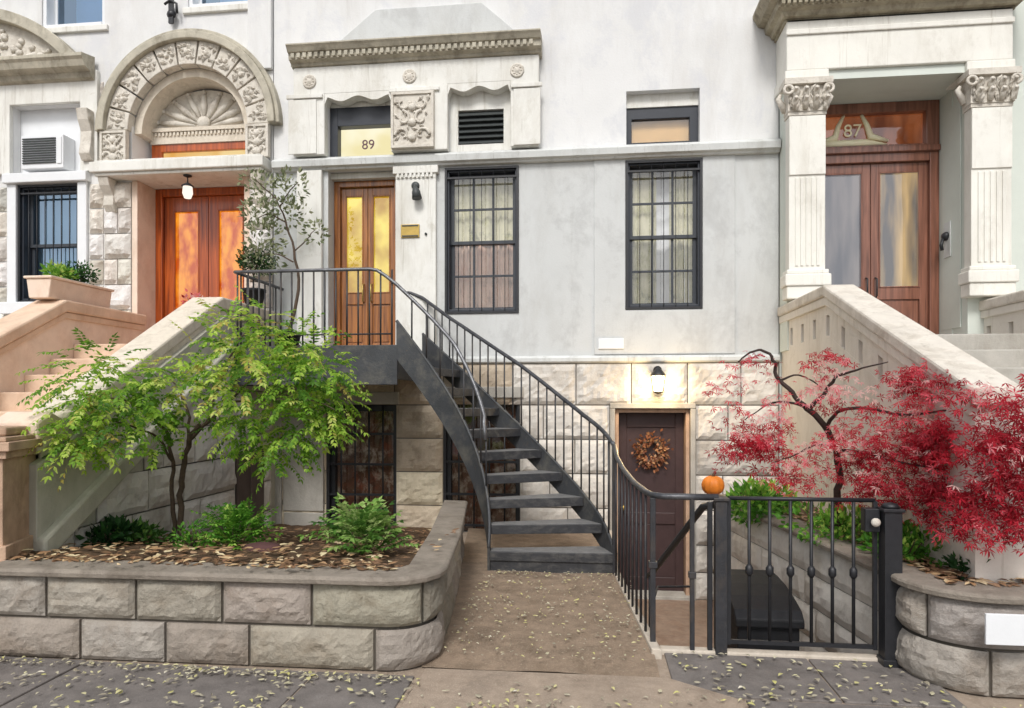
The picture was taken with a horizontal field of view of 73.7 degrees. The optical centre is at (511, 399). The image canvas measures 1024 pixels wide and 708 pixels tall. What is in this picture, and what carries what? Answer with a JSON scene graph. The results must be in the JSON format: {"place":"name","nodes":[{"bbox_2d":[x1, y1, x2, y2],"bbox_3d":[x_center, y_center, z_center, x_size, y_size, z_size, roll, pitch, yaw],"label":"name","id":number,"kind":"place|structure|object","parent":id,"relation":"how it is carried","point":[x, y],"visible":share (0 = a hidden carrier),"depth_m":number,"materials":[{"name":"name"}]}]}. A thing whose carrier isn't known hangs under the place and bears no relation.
{"place":"outdoors","nodes":[
{"label":"outdoors","id":0,"kind":"place"},
{"bbox_2d":[0,651,1021,707],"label":"pavement","id":1,"kind":"structure","parent":0,"point":[321,692],"depth_m":3.81,"materials":[{"name":"grey concrete"}]},
{"bbox_2d":[876,502,905,667],"bbox_3d":[2.281,1.107,4.118,0.124,0.985,0.124,0,0,6],"label":"gate post","id":2,"kind":"object","parent":1,"relation":"on","point":[890,555],"visible":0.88,"depth_m":4.07,"materials":[{"name":"black metal"}]},
{"bbox_2d":[6,532,1023,707],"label":"ground","id":3,"kind":"structure","parent":0,"point":[968,700],"depth_m":4.01,"materials":[{"name":"concrete"}]},
{"bbox_2d":[0,297,279,561],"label":"stoop","id":4,"kind":"object","parent":3,"relation":"on","point":[36,514],"visible":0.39,"depth_m":6.43,"materials":[{"name":"stone"}]},
{"bbox_2d":[23,275,113,307],"bbox_3d":[-5.008,-1.211,7.767,0.330,0.238,0.980,0,0,6],"label":"planter box","id":5,"kind":"object","parent":4,"relation":"on","point":[46,287],"visible":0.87,"depth_m":7.51,"materials":[{"name":"beige stone"}]},
{"bbox_2d":[39,258,79,279],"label":"bush","id":6,"kind":"object","parent":5,"relation":"in","point":[57,269],"visible":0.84,"depth_m":7.48,"materials":[{"name":"green plant"}]},
{"bbox_2d":[60,260,100,284],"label":"bush","id":7,"kind":"object","parent":5,"relation":"in","point":[82,275],"visible":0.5,"depth_m":7.90,"materials":[{"name":"green plant"}]},
{"bbox_2d":[242,287,263,307],"bbox_3d":[-3.109,-1.212,8.225,0.286,0.240,0.286,0,0,6],"label":"plant pot","id":8,"kind":"object","parent":4,"relation":"on","point":[255,294],"visible":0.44,"depth_m":8.13,"materials":[{"name":"black plastic"}]},
{"bbox_2d":[235,244,276,276],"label":"boxwood","id":9,"kind":"object","parent":8,"relation":"in","point":[244,265],"visible":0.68,"depth_m":8.17,"materials":[{"name":"green plant"}]},
{"bbox_3d":[-3.565,-0.730,7.753,0.286,0.220,0.286,0,0,6],"label":"plant pot","id":10,"kind":"object","parent":4,"relation":"on","visible":0},
{"bbox_2d":[181,288,202,303],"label":"flower","id":11,"kind":"object","parent":10,"relation":"in","point":[191,296],"visible":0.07,"depth_m":7.71,"materials":[{"name":"pink plant"}]},
{"bbox_2d":[0,0,282,331],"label":"townhouse","id":12,"kind":"structure","parent":3,"relation":"on","point":[145,105],"depth_m":8.85,"materials":[{"name":"white stone"}]},
{"bbox_2d":[18,183,76,301],"bbox_3d":[-6.014,-2.050,9.361,0.870,1.540,0.880,0,0,6],"label":"window","id":13,"kind":"structure","parent":12,"relation":"in","point":[47,214],"depth_m":9.12,"materials":[{"name":"paint"}]},
{"bbox_2d":[21,134,74,172],"bbox_3d":[-6.085,-3.220,8.954,0.600,0.440,0.225,0,0,6],"label":"air conditioner","id":14,"kind":"object","parent":12,"relation":"attached to","point":[48,153],"visible":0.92,"depth_m":8.86,"materials":[{"name":"white paint"}]},
{"bbox_2d":[43,0,104,27],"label":"window","id":15,"kind":"structure","parent":12,"relation":"in","point":[56,13],"depth_m":9.14,"materials":[{"name":"glass"}]},
{"bbox_2d":[164,0,177,23],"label":"wall anchor","id":16,"kind":"object","parent":12,"relation":"attached to","point":[171,14],"depth_m":8.65,"materials":[{"name":"black metal"}]},
{"bbox_2d":[181,174,193,198],"bbox_3d":[-4.083,-2.680,8.598,0.150,0.300,0.143,0,0,6],"label":"hanging lantern","id":17,"kind":"object","parent":12,"relation":"hanging from","point":[187,190],"visible":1,"depth_m":8.56,"materials":[{"name":"white glass"}]},
{"bbox_2d":[152,141,244,157],"bbox_3d":[-4.070,-3.214,9.069,1.480,0.368,0.080,0,0,6],"label":"transom window","id":18,"kind":"structure","parent":12,"relation":"in","point":[220,148],"depth_m":9.06,"materials":[{"name":"orange wood"}]},
{"bbox_2d":[155,186,243,323],"bbox_3d":[-4.054,-1.714,9.209,1.460,2.228,0.259,0,0,6],"label":"door","id":19,"kind":"structure","parent":12,"relation":"in","point":[198,238],"depth_m":9.19,"materials":[{"name":"orange wood"}]},
{"bbox_2d":[189,0,247,6],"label":"window","id":20,"kind":"structure","parent":12,"relation":"in","point":[192,3],"depth_m":8.74,"materials":[{"name":"white paint"}]},
{"bbox_2d":[20,524,431,566],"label":"soil","id":21,"kind":"structure","parent":3,"relation":"on","point":[392,557],"depth_m":4.91,"materials":[{"name":"brown soil"}]},
{"bbox_2d":[75,514,146,546],"bbox_3d":[-3.169,1.062,5.402,0.505,0.332,0.515,0,0,6],"label":"bush","id":22,"kind":"object","parent":21,"relation":"on","point":[102,531],"visible":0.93,"depth_m":5.35,"materials":[{"name":"green plant"}]},
{"bbox_2d":[112,516,176,545],"bbox_3d":[-3.066,1.119,5.568,0.672,0.351,0.413,0,0,6],"label":"bush","id":23,"kind":"object","parent":21,"relation":"on","point":[152,532],"visible":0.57,"depth_m":5.52,"materials":[{"name":"green plant"}]},
{"bbox_2d":[170,518,212,549],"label":"bush","id":24,"kind":"object","parent":21,"relation":"on","point":[190,539],"visible":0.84,"depth_m":5.18,"materials":[{"name":"green plant"}]},
{"bbox_2d":[14,286,371,540],"bbox_3d":[-2.329,0.146,5.273,2.517,2.205,1.431,0,0,-16],"label":"tree","id":25,"kind":"object","parent":21,"relation":"on","point":[298,369],"visible":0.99,"depth_m":5.18,"materials":[{"name":"green plant"}]},
{"bbox_2d":[181,495,283,549],"bbox_3d":[-2.210,0.963,5.444,0.656,0.426,0.692,0,0,28],"label":"bush","id":26,"kind":"object","parent":21,"relation":"on","point":[230,529],"visible":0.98,"depth_m":5.41,"materials":[{"name":"green plant"}]},
{"bbox_2d":[242,542,281,550],"bbox_3d":[-1.903,1.127,5.199,0.310,0.086,0.212,0,0,6],"label":"stone","id":27,"kind":"object","parent":21,"relation":"on","point":[264,545],"visible":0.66,"depth_m":5.14,"materials":[{"name":"grey stone"}]},
{"bbox_2d":[296,492,419,559],"bbox_3d":[-1.049,0.898,4.885,0.771,0.457,0.746,0,0,36],"label":"bush","id":28,"kind":"object","parent":21,"relation":"on","point":[366,520],"visible":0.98,"depth_m":4.80,"materials":[{"name":"green plant"}]},
{"bbox_2d":[7,509,1023,587],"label":"bed leaves","id":29,"kind":"object","parent":21,"relation":"on","point":[950,573],"visible":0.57,"depth_m":4.45,"materials":[{"name":"brown plant"}]},
{"bbox_2d":[0,500,467,670],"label":"stone planter","id":30,"kind":"object","parent":3,"relation":"on","point":[350,618],"visible":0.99,"depth_m":4.12,"materials":[{"name":"grey stone"}]},
{"bbox_2d":[22,528,458,568],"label":"fallen leaves","id":31,"kind":"object","parent":30,"relation":"on","point":[188,558],"visible":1,"depth_m":4.18,"materials":[{"name":"beige plant"}]},
{"bbox_2d":[271,0,780,600],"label":"townhouse","id":32,"kind":"structure","parent":3,"relation":"on","point":[587,174],"depth_m":8.21,"materials":[{"name":"paint"}]},
{"bbox_2d":[327,405,395,525],"bbox_3d":[-1.859,0.880,8.553,0.890,1.640,0.155,0,0,6],"label":"basement window","id":33,"kind":"structure","parent":32,"relation":"in","point":[367,470],"depth_m":8.60,"materials":[{"name":"black metal"}]},
{"bbox_2d":[334,180,394,344],"bbox_3d":[-1.829,-1.670,8.774,0.856,2.220,0.259,0,0,6],"label":"door","id":34,"kind":"structure","parent":32,"relation":"in","point":[364,211],"depth_m":8.71,"materials":[{"name":"brown wood"}]},
{"bbox_2d":[401,224,426,237],"bbox_3d":[-1.193,-2.060,8.316,0.326,0.160,0.024,0,0,6],"label":"name plaque","id":35,"kind":"object","parent":32,"relation":"attached to","point":[410,230],"visible":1,"depth_m":8.31,"materials":[{"name":"gold metal"}]},
{"bbox_2d":[411,182,421,199],"bbox_3d":[-1.158,-2.539,8.265,0.116,0.239,0.177,0,0,-24],"label":"wall sconce","id":36,"kind":"object","parent":32,"relation":"attached to","point":[416,193],"depth_m":8.21,"materials":[{"name":"grey paint"}]},
{"bbox_2d":[445,165,518,313],"bbox_3d":[-0.353,-1.940,8.434,0.910,1.780,0.320,0,0,6],"label":"window","id":37,"kind":"structure","parent":32,"relation":"in","point":[482,203],"depth_m":8.51,"materials":[{"name":"glass"}]},
{"bbox_2d":[444,405,519,531],"bbox_3d":[-0.363,0.840,8.383,0.940,1.720,0.155,0,0,6],"label":"basement window","id":38,"kind":"structure","parent":32,"relation":"in","point":[458,485],"depth_m":8.43,"materials":[{"name":"black metal"}]},
{"bbox_2d":[598,338,623,348],"bbox_3d":[1.174,-0.667,8.096,0.300,0.125,0.014,0,0,6],"label":"wall plate","id":39,"kind":"object","parent":32,"relation":"attached to","point":[610,343],"depth_m":8.09,"materials":[{"name":"white paint"}]},
{"bbox_2d":[615,408,689,594],"bbox_3d":[1.673,1.221,8.213,0.869,2.238,0.260,0,0,6],"label":"basement door","id":40,"kind":"structure","parent":32,"relation":"in","point":[671,515],"depth_m":8.25,"materials":[{"name":"wood"}]},
{"bbox_2d":[629,429,673,472],"bbox_3d":[1.673,0.609,8.203,0.530,0.535,0.105,0,0,6],"label":"wreath","id":41,"kind":"object","parent":40,"relation":"hanging from","point":[641,450],"visible":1,"depth_m":8.20,"materials":[{"name":"brown plant"}]},
{"bbox_2d":[650,366,665,393],"bbox_3d":[1.697,-0.232,7.930,0.180,0.334,0.158,0,0,6],"label":"wall lamp","id":42,"kind":"object","parent":32,"relation":"attached to","point":[658,374],"visible":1,"depth_m":7.89,"materials":[{"name":"white glass"}]},
{"bbox_2d":[626,91,697,144],"bbox_3d":[1.796,-3.342,8.209,0.850,0.635,0.120,0,0,6],"label":"transom window","id":43,"kind":"structure","parent":32,"relation":"in","point":[659,117],"depth_m":8.19,"materials":[{"name":"beige glass"}]},
{"bbox_2d":[625,158,702,309],"bbox_3d":[1.835,-1.950,8.467,0.890,1.760,0.880,0,0,6],"label":"window","id":44,"kind":"structure","parent":32,"relation":"in","point":[664,198],"depth_m":8.29,"materials":[{"name":"glass"}]},
{"bbox_2d":[719,494,1023,697],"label":"stone planter","id":45,"kind":"object","parent":3,"relation":"on","point":[941,639],"visible":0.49,"depth_m":3.94,"materials":[{"name":"grey stone"}]},
{"bbox_2d":[745,495,963,580],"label":"soil","id":46,"kind":"structure","parent":45,"relation":"in","point":[815,508],"depth_m":5.96,"materials":[{"name":"brown soil"}]},
{"bbox_2d":[722,477,801,526],"bbox_3d":[2.328,0.941,6.318,0.769,0.501,0.848,0,0,6],"label":"bush","id":47,"kind":"object","parent":46,"relation":"on","point":[757,489],"visible":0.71,"depth_m":6.18,"materials":[{"name":"green plant"}]},
{"bbox_2d":[773,501,871,549],"bbox_3d":[2.477,0.962,5.161,0.907,0.430,0.805,0,0,6],"label":"bush","id":48,"kind":"object","parent":46,"relation":"on","point":[822,519],"visible":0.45,"depth_m":5.12,"materials":[{"name":"green plant"}]},
{"bbox_2d":[702,347,1023,558],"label":"maple tree","id":49,"kind":"object","parent":46,"relation":"on","point":[923,443],"visible":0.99,"depth_m":4.38,"materials":[{"name":"red plant"}]},
{"bbox_2d":[855,518,947,568],"bbox_3d":[2.621,0.946,4.486,0.628,0.359,0.718,0,0,6],"label":"bush","id":50,"kind":"object","parent":46,"relation":"on","point":[913,540],"visible":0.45,"depth_m":4.41,"materials":[{"name":"green plant"}]},
{"bbox_2d":[943,551,990,580],"bbox_3d":[2.697,1.003,4.061,0.278,0.252,0.317,0,0,6],"label":"bush","id":51,"kind":"object","parent":46,"relation":"on","point":[951,560],"visible":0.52,"depth_m":4.03,"materials":[{"name":"green plant"}]},
{"bbox_2d":[985,613,1023,645],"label":"sign plate","id":52,"kind":"object","parent":45,"relation":"attached to","point":[1004,629],"visible":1,"depth_m":3.52,"materials":[{"name":"white paint"}]},
{"bbox_2d":[753,0,1023,494],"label":"townhouse","id":53,"kind":"structure","parent":3,"relation":"on","point":[901,129],"depth_m":7.46,"materials":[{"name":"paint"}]},
{"bbox_2d":[825,151,938,333],"bbox_3d":[4.256,-1.760,8.161,1.480,2.280,0.259,0,0,6],"label":"door","id":54,"kind":"structure","parent":53,"relation":"in","point":[882,210],"depth_m":8.11,"materials":[{"name":"brown wood"}]},
{"bbox_2d":[939,221,950,258],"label":"wall lamp","id":55,"kind":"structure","parent":53,"relation":"attached to","point":[946,237],"depth_m":7.75,"materials":[{"name":"metal"}]},
{"bbox_2d":[778,284,1023,583],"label":"stoop","id":56,"kind":"object","parent":3,"relation":"on","point":[859,327],"visible":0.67,"depth_m":5.53,"materials":[{"name":"grey stone"}]},
{"bbox_2d":[422,528,659,676],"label":"walkway","id":57,"kind":"structure","parent":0,"point":[474,570],"depth_m":4.82,"materials":[{"name":"beige concrete"}]},
{"bbox_2d":[230,267,617,572],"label":"iron staircase","id":58,"kind":"structure","parent":57,"relation":"on","point":[427,367],"depth_m":7.04,"materials":[{"name":"grey metal"}]},
{"bbox_2d":[277,331,300,345],"bbox_3d":[-2.650,-0.680,8.102,0.308,0.240,0.308,0,0,6],"label":"plant pot","id":59,"kind":"object","parent":58,"relation":"on","point":[297,338],"visible":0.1,"depth_m":8.02,"materials":[{"name":"black plastic"}]},
{"bbox_2d":[236,164,330,327],"bbox_3d":[-2.700,-1.773,8.063,1.160,1.998,0.598,0,0,6],"label":"potted tree","id":60,"kind":"object","parent":59,"relation":"in","point":[266,205],"visible":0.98,"depth_m":8.04,"materials":[{"name":"green plant"}]},
{"bbox_2d":[401,668,744,707],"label":"path","id":61,"kind":"structure","parent":0,"point":[582,690],"depth_m":3.72,"materials":[{"name":"concrete"}]},
{"bbox_2d":[638,599,713,646],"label":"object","id":62,"kind":"structure","parent":0,"point":[672,622],"depth_m":7.18,"materials":[{"name":"concrete"}]},
{"bbox_2d":[610,530,661,658],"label":"kerb","id":63,"kind":"structure","parent":62,"relation":"on","point":[655,649],"depth_m":4.69,"materials":[{"name":"beige concrete"}]},
{"bbox_2d":[612,443,718,650],"bbox_3d":[0.921,1.025,5.177,0.410,1.269,1.939,0,0,-11],"label":"iron fence","id":64,"kind":"object","parent":63,"relation":"on","point":[652,561],"visible":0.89,"depth_m":4.72,"materials":[{"name":"black metal"}]},
{"bbox_2d":[647,501,713,627],"bbox_3d":[1.281,1.493,5.377,0.444,1.693,1.980,0,0,10],"label":"area handrail","id":65,"kind":"object","parent":62,"relation":"on","point":[684,530],"visible":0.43,"depth_m":5.06,"materials":[{"name":"black metal"}]},
{"bbox_2d":[713,569,804,650],"bbox_3d":[1.748,1.817,4.914,0.440,1.004,0.840,0,0,6],"label":"storage bin","id":66,"kind":"object","parent":62,"relation":"on","point":[779,608],"visible":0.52,"depth_m":4.57,"materials":[{"name":"black plastic"}]},
{"bbox_2d":[660,645,877,661],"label":"gate sill","id":67,"kind":"structure","parent":62,"relation":"on","point":[807,655],"depth_m":4.24,"materials":[{"name":"beige stone"}]},
{"bbox_2d":[707,496,729,655],"bbox_3d":[1.293,1.105,4.291,0.128,0.990,0.096,0,0,6],"label":"gate post","id":68,"kind":"object","parent":67,"relation":"on","point":[720,573],"visible":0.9,"depth_m":4.26,"materials":[{"name":"grey metal"}]},
{"bbox_2d":[701,472,724,494],"bbox_3d":[2.135,0.882,7.255,0.241,0.256,0.229,0,0,6],"label":"pumpkin","id":69,"kind":"object","parent":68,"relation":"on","point":[713,484],"visible":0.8,"depth_m":7.18,"materials":[{"name":"orange plant"}]},
{"bbox_2d":[727,496,880,649],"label":"iron gate","id":70,"kind":"structure","parent":68,"relation":"attached to","point":[870,520],"depth_m":4.22,"materials":[{"name":"black metal"}]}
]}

